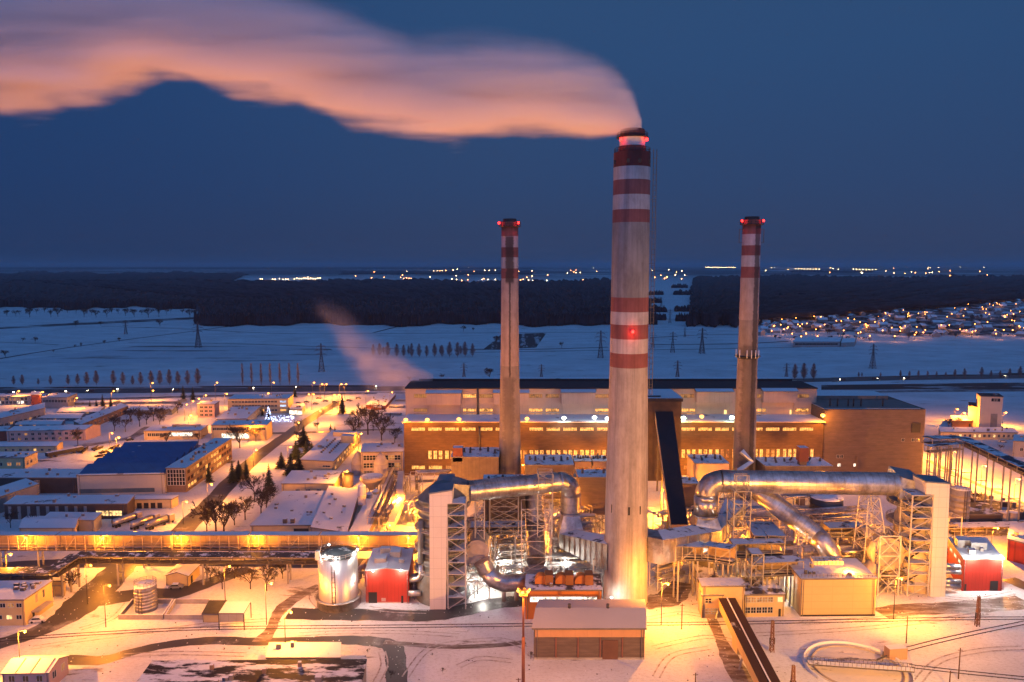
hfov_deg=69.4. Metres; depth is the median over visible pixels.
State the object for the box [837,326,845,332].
village house
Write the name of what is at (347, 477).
tank
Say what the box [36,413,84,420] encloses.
shed
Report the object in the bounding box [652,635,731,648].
path
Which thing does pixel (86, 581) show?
street lamp
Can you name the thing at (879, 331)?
village house
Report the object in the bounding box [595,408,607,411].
window
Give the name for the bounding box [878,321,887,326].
village house
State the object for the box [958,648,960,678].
pole
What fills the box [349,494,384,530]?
snowy strip
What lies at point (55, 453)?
goods wagon
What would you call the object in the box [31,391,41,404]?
stair tower
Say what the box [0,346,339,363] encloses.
field
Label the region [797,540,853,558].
pipe rack
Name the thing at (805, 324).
village house
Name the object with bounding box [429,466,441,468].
window
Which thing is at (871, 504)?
lattice tower
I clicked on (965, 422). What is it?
house
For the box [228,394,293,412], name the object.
office block
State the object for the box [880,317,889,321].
village house
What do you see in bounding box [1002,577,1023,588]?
road
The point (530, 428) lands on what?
window
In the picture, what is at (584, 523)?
pipe rack
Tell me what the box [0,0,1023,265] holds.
sky
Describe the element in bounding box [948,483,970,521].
silo
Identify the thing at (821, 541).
flue duct
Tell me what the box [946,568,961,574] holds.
pipe
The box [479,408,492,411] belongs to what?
window
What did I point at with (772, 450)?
window
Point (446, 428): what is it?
window
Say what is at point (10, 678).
window
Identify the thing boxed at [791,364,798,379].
bare tree
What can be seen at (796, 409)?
window
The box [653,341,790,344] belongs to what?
path
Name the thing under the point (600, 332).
pylon
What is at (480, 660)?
path
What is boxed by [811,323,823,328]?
village house
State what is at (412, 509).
pipe rack
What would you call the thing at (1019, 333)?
village house
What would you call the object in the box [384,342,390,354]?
bare tree
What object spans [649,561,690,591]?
pipe rack
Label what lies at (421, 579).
absorber tower
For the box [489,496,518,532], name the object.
lattice tower
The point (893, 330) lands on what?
village house
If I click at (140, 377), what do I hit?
bare tree
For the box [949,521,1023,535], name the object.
covered bridge
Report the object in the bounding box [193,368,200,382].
bare tree
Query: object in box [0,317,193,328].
field
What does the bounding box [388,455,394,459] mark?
window
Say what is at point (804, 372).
bare tree
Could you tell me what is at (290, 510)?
snowy hall
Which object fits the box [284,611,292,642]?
street lamp
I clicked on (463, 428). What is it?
window
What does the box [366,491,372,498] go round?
tank
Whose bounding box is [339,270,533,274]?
woods
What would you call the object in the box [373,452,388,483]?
silo
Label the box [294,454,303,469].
fir tree
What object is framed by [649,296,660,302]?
woods
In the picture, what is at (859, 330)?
village house
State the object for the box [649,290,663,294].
woods
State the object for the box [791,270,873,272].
woods
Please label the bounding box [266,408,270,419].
illuminated tree
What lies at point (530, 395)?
window
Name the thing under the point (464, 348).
bare tree
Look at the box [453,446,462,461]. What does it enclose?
lift head
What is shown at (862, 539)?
pipe rack
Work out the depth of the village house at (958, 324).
1177.90 m
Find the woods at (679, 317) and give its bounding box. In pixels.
[675,312,686,320]
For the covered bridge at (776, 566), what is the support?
on the ground
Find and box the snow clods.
[6,569,1021,681]
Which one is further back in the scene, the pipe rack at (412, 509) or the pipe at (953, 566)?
the pipe rack at (412, 509)
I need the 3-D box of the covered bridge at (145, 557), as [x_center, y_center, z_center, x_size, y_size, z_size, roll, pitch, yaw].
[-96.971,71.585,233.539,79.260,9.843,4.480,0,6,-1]
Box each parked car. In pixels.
[29,615,47,623]
[168,582,183,589]
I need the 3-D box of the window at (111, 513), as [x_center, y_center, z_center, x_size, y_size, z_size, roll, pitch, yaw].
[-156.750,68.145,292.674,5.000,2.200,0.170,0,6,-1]
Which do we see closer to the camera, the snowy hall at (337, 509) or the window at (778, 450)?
the snowy hall at (337, 509)
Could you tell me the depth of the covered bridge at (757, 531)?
232.14 m
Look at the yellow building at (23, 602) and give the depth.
209.10 m
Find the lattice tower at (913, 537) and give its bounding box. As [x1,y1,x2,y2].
[899,489,933,596]
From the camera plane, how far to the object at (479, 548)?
222.36 m
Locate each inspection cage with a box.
[538,471,552,487]
[734,474,749,490]
[795,531,807,544]
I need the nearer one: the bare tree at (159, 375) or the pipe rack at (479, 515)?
the pipe rack at (479, 515)
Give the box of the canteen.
[144,424,208,439]
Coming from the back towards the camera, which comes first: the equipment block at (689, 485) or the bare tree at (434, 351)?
the bare tree at (434, 351)
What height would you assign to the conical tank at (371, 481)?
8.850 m
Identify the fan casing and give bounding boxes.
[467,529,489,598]
[863,532,904,575]
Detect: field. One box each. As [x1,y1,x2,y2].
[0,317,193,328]
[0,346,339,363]
[0,385,370,388]
[484,333,545,348]
[770,299,1023,335]
[821,382,1023,389]
[833,373,1023,381]
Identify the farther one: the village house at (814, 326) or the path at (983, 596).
the village house at (814, 326)
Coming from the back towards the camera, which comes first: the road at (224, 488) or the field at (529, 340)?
the field at (529, 340)
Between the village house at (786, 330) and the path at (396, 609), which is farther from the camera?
the village house at (786, 330)
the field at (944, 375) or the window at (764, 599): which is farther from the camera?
the field at (944, 375)
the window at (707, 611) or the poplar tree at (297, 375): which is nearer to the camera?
the window at (707, 611)
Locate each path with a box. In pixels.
[0,326,226,358]
[31,618,265,649]
[68,635,407,681]
[80,603,124,629]
[103,326,563,333]
[121,651,246,657]
[218,343,401,348]
[252,584,318,642]
[299,630,458,636]
[308,586,318,608]
[368,606,426,613]
[372,651,388,681]
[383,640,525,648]
[402,637,526,677]
[456,656,512,667]
[468,347,605,349]
[469,347,791,352]
[647,611,713,619]
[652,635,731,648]
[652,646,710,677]
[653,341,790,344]
[707,618,752,681]
[756,611,988,635]
[799,611,919,624]
[875,595,1023,617]
[914,646,1023,681]
[945,591,1014,600]
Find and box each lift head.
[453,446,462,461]
[796,446,808,505]
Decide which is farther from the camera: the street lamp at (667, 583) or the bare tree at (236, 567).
the bare tree at (236, 567)
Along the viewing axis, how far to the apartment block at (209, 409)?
487.29 m
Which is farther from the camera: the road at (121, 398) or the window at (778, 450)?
the road at (121, 398)
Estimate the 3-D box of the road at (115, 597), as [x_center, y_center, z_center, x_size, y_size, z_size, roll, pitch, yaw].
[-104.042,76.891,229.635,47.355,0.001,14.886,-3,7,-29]
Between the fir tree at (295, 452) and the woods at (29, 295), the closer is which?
the fir tree at (295, 452)
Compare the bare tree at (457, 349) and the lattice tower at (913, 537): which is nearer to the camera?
the lattice tower at (913, 537)
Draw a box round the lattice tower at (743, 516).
[726,487,751,565]
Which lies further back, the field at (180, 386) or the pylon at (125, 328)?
the pylon at (125, 328)
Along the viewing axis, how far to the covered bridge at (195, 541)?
246.39 m
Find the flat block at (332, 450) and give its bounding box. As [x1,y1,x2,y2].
[301,430,360,469]
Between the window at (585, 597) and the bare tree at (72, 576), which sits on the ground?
the bare tree at (72, 576)
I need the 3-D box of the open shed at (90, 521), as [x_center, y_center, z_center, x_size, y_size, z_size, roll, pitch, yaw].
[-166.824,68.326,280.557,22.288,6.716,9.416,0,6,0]
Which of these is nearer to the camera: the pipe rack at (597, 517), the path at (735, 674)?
the path at (735, 674)
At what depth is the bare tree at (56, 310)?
1436.53 m
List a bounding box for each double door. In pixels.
[368,592,376,602]
[990,581,997,590]
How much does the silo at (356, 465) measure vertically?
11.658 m
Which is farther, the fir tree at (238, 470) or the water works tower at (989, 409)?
the water works tower at (989, 409)
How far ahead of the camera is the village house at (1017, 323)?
1201.04 m
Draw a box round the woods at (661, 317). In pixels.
[655,312,666,319]
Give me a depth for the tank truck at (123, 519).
285.95 m
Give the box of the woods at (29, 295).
[0,270,248,310]
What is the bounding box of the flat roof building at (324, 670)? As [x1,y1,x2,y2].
[136,659,366,681]
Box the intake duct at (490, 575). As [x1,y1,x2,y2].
[474,556,526,601]
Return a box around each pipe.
[946,563,961,569]
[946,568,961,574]
[946,578,961,583]
[946,583,961,588]
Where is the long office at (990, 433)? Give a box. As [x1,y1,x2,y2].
[938,427,1017,439]
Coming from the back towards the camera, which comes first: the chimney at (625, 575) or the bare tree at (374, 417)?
the bare tree at (374, 417)
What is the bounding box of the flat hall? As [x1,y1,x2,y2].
[0,468,82,493]
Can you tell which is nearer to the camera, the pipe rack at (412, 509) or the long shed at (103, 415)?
the pipe rack at (412, 509)
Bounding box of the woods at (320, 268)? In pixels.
[0,267,534,269]
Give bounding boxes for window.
[8,603,13,607]
[8,676,14,681]
[16,603,21,607]
[22,676,28,681]
[36,675,42,681]
[52,669,56,678]
[61,662,64,671]
[96,511,108,515]
[109,511,121,515]
[185,432,192,435]
[221,433,228,437]
[363,455,369,459]
[363,463,369,467]
[369,455,375,459]
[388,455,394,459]
[388,463,394,467]
[394,455,400,459]
[411,427,424,430]
[412,466,424,468]
[414,394,425,397]
[414,408,426,411]
[428,427,441,430]
[428,451,431,458]
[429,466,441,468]
[433,451,436,458]
[445,427,458,430]
[445,451,448,458]
[462,427,475,430]
[463,394,475,397]
[463,408,475,411]
[479,394,492,397]
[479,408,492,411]
[480,427,492,430]
[529,394,541,397]
[529,408,541,411]
[529,427,542,430]
[530,596,542,601]
[543,596,556,598]
[546,394,558,397]
[546,408,558,411]
[546,427,559,430]
[557,596,569,598]
[563,427,576,430]
[570,596,583,598]
[580,427,593,430]
[584,596,596,598]
[595,394,608,397]
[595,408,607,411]
[597,427,607,430]
[681,394,693,397]
[681,427,694,430]
[682,408,694,411]
[698,427,711,430]
[705,598,711,602]
[705,609,710,613]
[712,608,717,613]
[715,427,728,430]
[745,597,750,602]
[751,597,755,602]
[751,607,755,612]
[756,607,761,612]
[762,597,767,601]
[762,607,766,612]
[766,427,779,430]
[768,607,772,612]
[771,449,774,456]
[776,449,779,456]
[783,427,796,430]
[788,449,791,456]
[795,408,808,411]
[797,394,808,397]
[799,427,812,430]
[990,414,997,426]
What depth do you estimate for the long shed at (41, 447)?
395.83 m
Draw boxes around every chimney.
[498,218,520,473]
[603,127,656,603]
[731,216,764,500]
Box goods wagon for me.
[45,446,83,457]
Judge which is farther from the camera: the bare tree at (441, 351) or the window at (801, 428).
the bare tree at (441, 351)
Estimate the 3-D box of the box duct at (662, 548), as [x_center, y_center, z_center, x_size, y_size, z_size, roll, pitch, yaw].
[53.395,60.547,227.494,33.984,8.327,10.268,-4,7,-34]
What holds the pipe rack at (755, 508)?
on the ground
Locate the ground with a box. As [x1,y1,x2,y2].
[0,266,1023,681]
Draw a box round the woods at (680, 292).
[673,289,690,294]
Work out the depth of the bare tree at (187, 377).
618.79 m
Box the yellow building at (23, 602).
[0,580,53,625]
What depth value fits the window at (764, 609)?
211.19 m
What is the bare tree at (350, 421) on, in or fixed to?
on the ground
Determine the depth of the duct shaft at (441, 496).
213.98 m
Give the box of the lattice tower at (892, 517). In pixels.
[885,495,930,593]
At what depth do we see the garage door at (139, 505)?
305.11 m
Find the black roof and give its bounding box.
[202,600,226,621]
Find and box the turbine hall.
[811,391,925,474]
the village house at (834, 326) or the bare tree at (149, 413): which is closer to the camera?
the bare tree at (149, 413)
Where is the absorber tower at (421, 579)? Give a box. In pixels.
[408,480,470,606]
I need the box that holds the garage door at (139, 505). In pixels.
[137,503,141,508]
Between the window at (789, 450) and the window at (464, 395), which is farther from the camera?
the window at (464, 395)
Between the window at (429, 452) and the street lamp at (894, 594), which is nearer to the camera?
the street lamp at (894, 594)
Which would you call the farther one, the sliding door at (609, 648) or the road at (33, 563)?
the road at (33, 563)
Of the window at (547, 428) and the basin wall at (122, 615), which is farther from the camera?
the window at (547, 428)
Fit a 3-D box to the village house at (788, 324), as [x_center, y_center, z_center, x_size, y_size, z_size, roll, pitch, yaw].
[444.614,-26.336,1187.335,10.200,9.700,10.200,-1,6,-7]
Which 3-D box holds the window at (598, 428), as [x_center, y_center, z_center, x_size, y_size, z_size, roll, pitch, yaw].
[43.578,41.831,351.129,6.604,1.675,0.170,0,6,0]
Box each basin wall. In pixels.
[118,599,173,619]
[164,599,210,619]
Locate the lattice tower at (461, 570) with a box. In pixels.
[447,496,466,608]
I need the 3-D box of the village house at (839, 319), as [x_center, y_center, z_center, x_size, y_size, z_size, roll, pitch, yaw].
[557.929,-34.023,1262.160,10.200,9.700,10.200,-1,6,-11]
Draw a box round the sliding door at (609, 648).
[602,640,617,658]
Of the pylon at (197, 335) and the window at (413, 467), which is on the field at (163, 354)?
the pylon at (197, 335)
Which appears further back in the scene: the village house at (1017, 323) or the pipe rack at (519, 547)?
the village house at (1017, 323)
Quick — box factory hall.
[76,441,200,494]
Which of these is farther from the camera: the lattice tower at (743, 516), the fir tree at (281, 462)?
the fir tree at (281, 462)
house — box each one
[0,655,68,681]
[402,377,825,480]
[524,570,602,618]
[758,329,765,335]
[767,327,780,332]
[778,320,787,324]
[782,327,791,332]
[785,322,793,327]
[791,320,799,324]
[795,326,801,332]
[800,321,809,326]
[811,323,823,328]
[816,317,827,321]
[827,315,835,319]
[832,324,839,329]
[834,318,842,323]
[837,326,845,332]
[844,324,852,328]
[848,313,855,317]
[855,328,864,334]
[868,318,875,322]
[868,324,878,328]
[875,328,886,333]
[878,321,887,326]
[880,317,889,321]
[890,327,898,333]
[894,315,904,319]
[898,321,906,326]
[900,326,910,332]
[908,318,916,323]
[917,322,926,328]
[925,311,934,314]
[932,319,944,324]
[932,331,940,336]
[933,329,948,335]
[935,324,946,328]
[951,415,973,426]
[954,322,963,327]
[956,312,963,317]
[961,329,975,334]
[965,311,973,314]
[970,328,979,333]
[971,320,980,325]
[973,325,982,330]
[981,315,990,319]
[981,324,991,329]
[992,330,1001,336]
[998,315,1007,319]
[1012,434,1023,456]
[1013,321,1023,326]
[1015,324,1023,330]
[1015,331,1023,336]
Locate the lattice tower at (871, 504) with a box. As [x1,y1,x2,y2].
[852,495,893,587]
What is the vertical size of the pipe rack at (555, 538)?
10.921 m
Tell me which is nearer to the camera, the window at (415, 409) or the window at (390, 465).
the window at (390, 465)
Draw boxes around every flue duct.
[437,472,582,532]
[523,495,549,573]
[689,466,926,529]
[745,493,841,557]
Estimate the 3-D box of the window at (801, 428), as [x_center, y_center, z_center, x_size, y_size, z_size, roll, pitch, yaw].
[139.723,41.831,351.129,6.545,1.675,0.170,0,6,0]
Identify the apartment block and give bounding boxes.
[6,424,100,441]
[197,399,219,417]
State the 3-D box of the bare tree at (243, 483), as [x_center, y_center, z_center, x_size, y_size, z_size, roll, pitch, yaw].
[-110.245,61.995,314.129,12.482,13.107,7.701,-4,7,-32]
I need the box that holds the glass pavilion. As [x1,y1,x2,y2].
[289,403,304,414]
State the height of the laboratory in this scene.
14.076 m
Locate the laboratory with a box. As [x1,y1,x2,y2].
[360,442,402,477]
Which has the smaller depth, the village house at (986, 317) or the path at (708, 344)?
the path at (708, 344)
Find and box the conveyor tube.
[387,471,404,530]
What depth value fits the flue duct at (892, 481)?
230.00 m
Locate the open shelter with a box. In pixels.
[218,601,251,629]
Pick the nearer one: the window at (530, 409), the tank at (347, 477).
the tank at (347, 477)
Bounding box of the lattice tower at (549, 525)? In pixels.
[521,499,551,572]
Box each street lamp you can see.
[18,630,26,656]
[85,564,91,603]
[103,584,110,626]
[265,582,272,624]
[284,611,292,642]
[661,582,668,624]
[893,577,902,618]
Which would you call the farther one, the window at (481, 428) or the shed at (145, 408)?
the shed at (145, 408)
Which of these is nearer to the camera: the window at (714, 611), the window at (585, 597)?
the window at (585, 597)
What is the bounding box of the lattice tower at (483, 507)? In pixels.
[475,500,484,539]
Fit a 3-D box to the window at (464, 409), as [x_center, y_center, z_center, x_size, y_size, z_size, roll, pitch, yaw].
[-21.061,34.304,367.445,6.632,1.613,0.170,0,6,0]
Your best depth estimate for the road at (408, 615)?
213.30 m
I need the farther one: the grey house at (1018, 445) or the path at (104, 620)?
the grey house at (1018, 445)
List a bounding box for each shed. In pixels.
[0,402,44,427]
[0,441,63,452]
[0,478,38,512]
[15,420,64,425]
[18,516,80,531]
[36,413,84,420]
[45,512,101,530]
[57,406,104,414]
[73,403,127,424]
[75,399,186,404]
[126,406,176,414]
[165,564,200,585]
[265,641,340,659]
[281,470,341,490]
[532,599,646,659]
[969,502,1002,521]
[970,493,1014,506]
[1009,502,1023,519]
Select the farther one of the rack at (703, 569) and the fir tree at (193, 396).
the fir tree at (193, 396)
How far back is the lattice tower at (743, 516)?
229.00 m
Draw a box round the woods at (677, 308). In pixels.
[674,304,690,311]
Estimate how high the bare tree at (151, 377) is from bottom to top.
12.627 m
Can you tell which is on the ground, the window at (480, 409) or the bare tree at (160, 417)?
the bare tree at (160, 417)
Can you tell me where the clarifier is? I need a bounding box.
[803,640,914,681]
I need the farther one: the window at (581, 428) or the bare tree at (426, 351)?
the bare tree at (426, 351)
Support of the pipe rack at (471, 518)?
on the ground
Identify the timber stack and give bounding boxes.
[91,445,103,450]
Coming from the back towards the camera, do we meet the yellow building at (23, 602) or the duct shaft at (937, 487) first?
the duct shaft at (937, 487)
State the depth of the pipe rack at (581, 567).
230.13 m
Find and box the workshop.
[0,451,37,468]
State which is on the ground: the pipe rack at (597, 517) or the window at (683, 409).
the pipe rack at (597, 517)
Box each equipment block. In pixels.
[451,446,499,479]
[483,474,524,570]
[524,455,573,508]
[576,469,605,529]
[668,477,697,523]
[687,454,729,504]
[756,456,832,498]
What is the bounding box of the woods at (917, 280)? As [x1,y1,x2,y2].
[766,279,1023,294]
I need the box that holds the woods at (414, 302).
[2,277,657,326]
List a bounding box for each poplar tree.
[241,363,243,384]
[250,364,252,384]
[259,364,262,384]
[268,363,271,384]
[278,363,280,382]
[287,363,290,384]
[296,363,299,381]
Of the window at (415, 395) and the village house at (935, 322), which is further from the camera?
the village house at (935, 322)
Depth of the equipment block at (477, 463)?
307.10 m
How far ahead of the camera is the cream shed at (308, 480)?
329.92 m
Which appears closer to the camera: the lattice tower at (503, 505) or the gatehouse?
the lattice tower at (503, 505)
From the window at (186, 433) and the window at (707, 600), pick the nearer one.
the window at (707, 600)
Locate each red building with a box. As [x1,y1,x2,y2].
[365,546,413,602]
[947,536,1004,590]
[1007,523,1023,564]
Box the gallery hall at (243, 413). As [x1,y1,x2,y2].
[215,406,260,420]
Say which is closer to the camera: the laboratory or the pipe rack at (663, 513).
the pipe rack at (663, 513)
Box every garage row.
[3,493,134,518]
[134,495,178,508]
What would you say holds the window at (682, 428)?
in the boiler house at (787, 422)
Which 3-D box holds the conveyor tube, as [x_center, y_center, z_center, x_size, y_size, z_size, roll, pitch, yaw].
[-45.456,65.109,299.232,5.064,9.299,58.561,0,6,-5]
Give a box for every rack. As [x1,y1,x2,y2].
[358,558,368,586]
[367,467,399,530]
[379,473,409,530]
[400,492,421,523]
[410,469,450,494]
[410,572,417,599]
[467,517,481,536]
[468,563,485,589]
[468,580,474,598]
[469,508,496,541]
[490,535,513,565]
[491,536,527,572]
[492,539,526,565]
[499,563,524,574]
[544,553,600,572]
[547,513,599,551]
[550,536,587,572]
[553,521,594,560]
[557,506,589,530]
[563,563,601,575]
[580,511,592,529]
[588,505,603,532]
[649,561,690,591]
[653,507,692,529]
[654,561,691,580]
[686,505,718,524]
[690,552,745,574]
[691,494,745,515]
[694,561,723,617]
[724,512,795,553]
[734,506,787,538]
[774,494,812,524]
[781,540,802,558]
[784,505,871,539]
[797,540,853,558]
[813,514,864,543]
[828,517,868,543]
[838,543,882,577]
[848,524,885,552]
[879,570,915,594]
[948,512,962,535]
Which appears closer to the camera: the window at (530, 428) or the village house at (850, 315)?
the window at (530, 428)
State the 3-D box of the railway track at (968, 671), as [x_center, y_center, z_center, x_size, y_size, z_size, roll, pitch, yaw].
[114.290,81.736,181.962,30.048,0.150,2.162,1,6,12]
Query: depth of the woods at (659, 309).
1574.00 m
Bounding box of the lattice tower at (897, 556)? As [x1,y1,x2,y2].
[865,526,901,595]
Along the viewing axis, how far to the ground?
438.72 m
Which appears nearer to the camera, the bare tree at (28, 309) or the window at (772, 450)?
the window at (772, 450)
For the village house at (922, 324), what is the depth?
1166.39 m
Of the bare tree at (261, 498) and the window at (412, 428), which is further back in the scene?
the window at (412, 428)
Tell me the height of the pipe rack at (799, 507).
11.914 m
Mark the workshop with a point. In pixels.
(18, 460)
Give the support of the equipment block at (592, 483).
on the ground
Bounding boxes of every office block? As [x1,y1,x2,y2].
[0,393,30,404]
[41,392,77,407]
[211,419,272,439]
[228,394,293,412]
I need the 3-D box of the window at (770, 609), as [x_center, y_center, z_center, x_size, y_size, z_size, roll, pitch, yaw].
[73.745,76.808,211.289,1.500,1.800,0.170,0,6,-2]
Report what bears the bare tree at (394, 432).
on the ground
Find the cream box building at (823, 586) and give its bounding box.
[784,556,877,616]
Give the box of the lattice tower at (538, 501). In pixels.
[537,469,552,538]
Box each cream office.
[698,577,745,617]
[741,577,785,616]
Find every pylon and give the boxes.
[122,320,127,333]
[193,321,201,347]
[316,343,324,371]
[460,363,466,376]
[597,330,606,357]
[668,332,676,352]
[673,360,681,376]
[698,328,706,353]
[869,344,877,368]
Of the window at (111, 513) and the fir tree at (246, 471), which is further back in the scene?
the fir tree at (246, 471)
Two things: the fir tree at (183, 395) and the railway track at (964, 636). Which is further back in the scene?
the fir tree at (183, 395)
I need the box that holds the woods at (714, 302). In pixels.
[685,273,1023,327]
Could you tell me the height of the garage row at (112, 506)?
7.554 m
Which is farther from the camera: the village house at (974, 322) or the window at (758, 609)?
the village house at (974, 322)
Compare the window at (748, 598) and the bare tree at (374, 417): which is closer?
the window at (748, 598)
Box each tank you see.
[133,576,157,613]
[315,541,361,612]
[341,472,353,487]
[360,470,383,492]
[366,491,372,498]
[372,489,379,494]
[998,510,1008,520]
[1008,510,1017,520]
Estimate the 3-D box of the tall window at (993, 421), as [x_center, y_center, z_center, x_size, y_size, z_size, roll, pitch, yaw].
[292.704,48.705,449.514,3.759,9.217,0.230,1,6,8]
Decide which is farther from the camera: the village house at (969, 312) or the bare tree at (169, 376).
the village house at (969, 312)
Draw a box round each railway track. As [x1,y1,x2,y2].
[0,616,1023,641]
[907,621,1023,650]
[909,664,1023,679]
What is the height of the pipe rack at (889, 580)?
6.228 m
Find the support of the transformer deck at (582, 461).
on the ground
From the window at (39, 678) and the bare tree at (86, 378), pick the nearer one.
the window at (39, 678)
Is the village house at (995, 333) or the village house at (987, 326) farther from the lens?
the village house at (987, 326)
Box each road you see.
[0,375,1023,393]
[0,566,135,648]
[2,559,417,569]
[74,427,148,446]
[78,392,404,399]
[89,566,252,607]
[153,401,345,551]
[272,429,399,433]
[285,596,524,621]
[646,581,690,608]
[876,389,1023,392]
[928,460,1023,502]
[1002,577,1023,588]
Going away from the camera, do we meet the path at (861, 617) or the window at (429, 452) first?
the path at (861, 617)
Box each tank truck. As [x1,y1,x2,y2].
[111,511,141,527]
[129,513,159,529]
[144,513,174,529]
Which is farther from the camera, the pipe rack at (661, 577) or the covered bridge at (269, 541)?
the covered bridge at (269, 541)
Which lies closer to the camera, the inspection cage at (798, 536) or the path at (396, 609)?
the path at (396, 609)
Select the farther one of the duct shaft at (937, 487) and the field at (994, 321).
the field at (994, 321)
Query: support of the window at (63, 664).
in the cream house at (37, 669)
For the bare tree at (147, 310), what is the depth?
1409.20 m
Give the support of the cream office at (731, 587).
on the ground
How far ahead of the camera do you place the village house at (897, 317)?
1357.84 m
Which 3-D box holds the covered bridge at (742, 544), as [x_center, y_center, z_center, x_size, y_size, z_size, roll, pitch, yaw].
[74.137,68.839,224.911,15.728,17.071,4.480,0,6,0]
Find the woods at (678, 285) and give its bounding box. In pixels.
[671,283,687,287]
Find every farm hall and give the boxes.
[793,337,841,346]
[841,338,856,346]
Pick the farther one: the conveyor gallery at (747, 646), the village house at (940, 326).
the village house at (940, 326)
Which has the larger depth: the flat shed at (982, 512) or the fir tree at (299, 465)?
the fir tree at (299, 465)
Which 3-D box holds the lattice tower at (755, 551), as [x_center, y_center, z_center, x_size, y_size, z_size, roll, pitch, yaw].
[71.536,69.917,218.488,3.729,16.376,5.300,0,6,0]
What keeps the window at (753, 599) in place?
in the cream office at (764, 600)
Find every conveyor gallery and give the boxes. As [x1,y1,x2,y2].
[655,412,687,528]
[715,597,779,681]
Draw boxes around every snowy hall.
[250,491,325,531]
[310,486,357,539]
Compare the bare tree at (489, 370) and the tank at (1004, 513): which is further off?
the bare tree at (489, 370)
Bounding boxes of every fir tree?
[100,395,105,406]
[180,386,186,398]
[189,386,195,399]
[204,464,214,482]
[226,461,238,482]
[234,460,243,479]
[241,460,250,479]
[263,464,276,491]
[274,453,285,468]
[282,455,296,475]
[287,440,301,459]
[293,427,310,446]
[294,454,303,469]
[298,441,309,457]
[337,395,345,413]
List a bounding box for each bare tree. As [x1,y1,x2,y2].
[3,508,18,527]
[25,308,32,316]
[52,307,62,314]
[63,568,79,585]
[70,428,82,445]
[75,374,79,383]
[83,372,88,383]
[92,370,98,384]
[109,414,120,430]
[110,370,116,384]
[119,372,125,383]
[119,416,132,431]
[124,407,140,419]
[134,407,144,426]
[137,410,153,424]
[138,372,143,383]
[143,307,153,317]
[147,370,154,384]
[147,405,160,420]
[155,412,165,423]
[156,370,162,383]
[156,405,172,414]
[160,431,173,441]
[166,369,171,384]
[171,399,183,412]
[175,371,180,383]
[184,370,190,383]
[188,494,236,530]
[191,432,203,442]
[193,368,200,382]
[198,509,214,530]
[204,564,220,580]
[208,498,241,530]
[214,564,232,588]
[222,503,244,524]
[226,424,248,447]
[226,564,243,578]
[231,490,260,519]
[234,566,257,588]
[238,474,266,498]
[248,428,261,436]
[249,563,278,590]
[250,487,274,512]
[252,485,278,507]
[274,564,288,578]
[344,416,364,430]
[349,410,366,420]
[354,402,385,434]
[366,409,383,430]
[370,413,395,440]
[371,344,375,354]
[377,343,381,354]
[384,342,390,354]
[389,427,401,442]
[394,343,399,355]
[408,343,414,355]
[424,345,428,356]
[432,343,436,355]
[439,345,443,355]
[446,342,452,356]
[454,342,460,356]
[461,341,467,354]
[470,343,475,356]
[484,368,492,376]
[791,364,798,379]
[800,363,807,379]
[810,363,816,379]
[971,491,982,498]
[1017,366,1022,375]
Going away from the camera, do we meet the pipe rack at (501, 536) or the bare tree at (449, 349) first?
the pipe rack at (501, 536)
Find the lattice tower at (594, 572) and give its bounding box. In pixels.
[591,558,603,594]
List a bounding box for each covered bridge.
[0,531,60,566]
[0,567,54,579]
[46,554,82,597]
[56,531,175,567]
[73,551,317,585]
[171,531,250,564]
[248,531,320,567]
[319,531,417,550]
[467,520,525,580]
[672,542,708,601]
[701,541,736,577]
[729,538,784,579]
[745,521,766,574]
[750,555,803,605]
[755,521,785,584]
[822,522,865,553]
[921,435,965,484]
[924,442,963,500]
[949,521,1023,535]
[955,436,1023,520]
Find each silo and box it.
[351,450,361,475]
[357,483,365,512]
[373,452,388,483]
[809,494,843,525]
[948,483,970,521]
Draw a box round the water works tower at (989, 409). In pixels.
[976,393,1003,426]
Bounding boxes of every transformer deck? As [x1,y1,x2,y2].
[573,454,590,478]
[590,453,606,468]
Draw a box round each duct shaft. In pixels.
[429,482,454,609]
[913,474,950,596]
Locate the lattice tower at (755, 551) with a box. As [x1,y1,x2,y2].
[745,548,763,585]
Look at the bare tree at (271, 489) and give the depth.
302.46 m
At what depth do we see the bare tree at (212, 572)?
234.70 m
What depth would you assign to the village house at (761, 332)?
1052.67 m
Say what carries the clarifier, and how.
on the ground
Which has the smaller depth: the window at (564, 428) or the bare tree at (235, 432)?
the window at (564, 428)
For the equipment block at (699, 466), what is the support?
on the ground
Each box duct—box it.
[558,528,606,570]
[647,524,721,564]
[717,498,745,542]
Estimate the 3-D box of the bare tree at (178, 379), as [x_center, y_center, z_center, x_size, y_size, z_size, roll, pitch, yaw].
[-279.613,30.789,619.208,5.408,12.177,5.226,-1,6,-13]
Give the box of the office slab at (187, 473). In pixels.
[165,438,231,491]
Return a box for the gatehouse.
[366,393,395,408]
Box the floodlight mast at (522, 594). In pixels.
[516,586,529,681]
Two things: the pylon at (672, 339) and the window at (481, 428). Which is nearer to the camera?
the window at (481, 428)
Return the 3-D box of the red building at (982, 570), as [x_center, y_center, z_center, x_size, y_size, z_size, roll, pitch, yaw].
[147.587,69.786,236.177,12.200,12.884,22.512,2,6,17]
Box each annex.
[0,426,10,440]
[49,574,65,595]
[968,402,977,426]
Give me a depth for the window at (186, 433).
425.78 m
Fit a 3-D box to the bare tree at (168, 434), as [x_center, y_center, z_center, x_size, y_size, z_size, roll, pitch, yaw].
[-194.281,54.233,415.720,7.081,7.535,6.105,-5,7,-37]
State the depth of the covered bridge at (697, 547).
220.95 m
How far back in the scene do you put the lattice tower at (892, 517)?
227.23 m
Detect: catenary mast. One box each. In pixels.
[769,620,774,652]
[790,665,795,681]
[974,596,980,626]
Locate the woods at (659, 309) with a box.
[652,304,666,311]
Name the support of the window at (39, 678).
in the cream house at (37, 669)

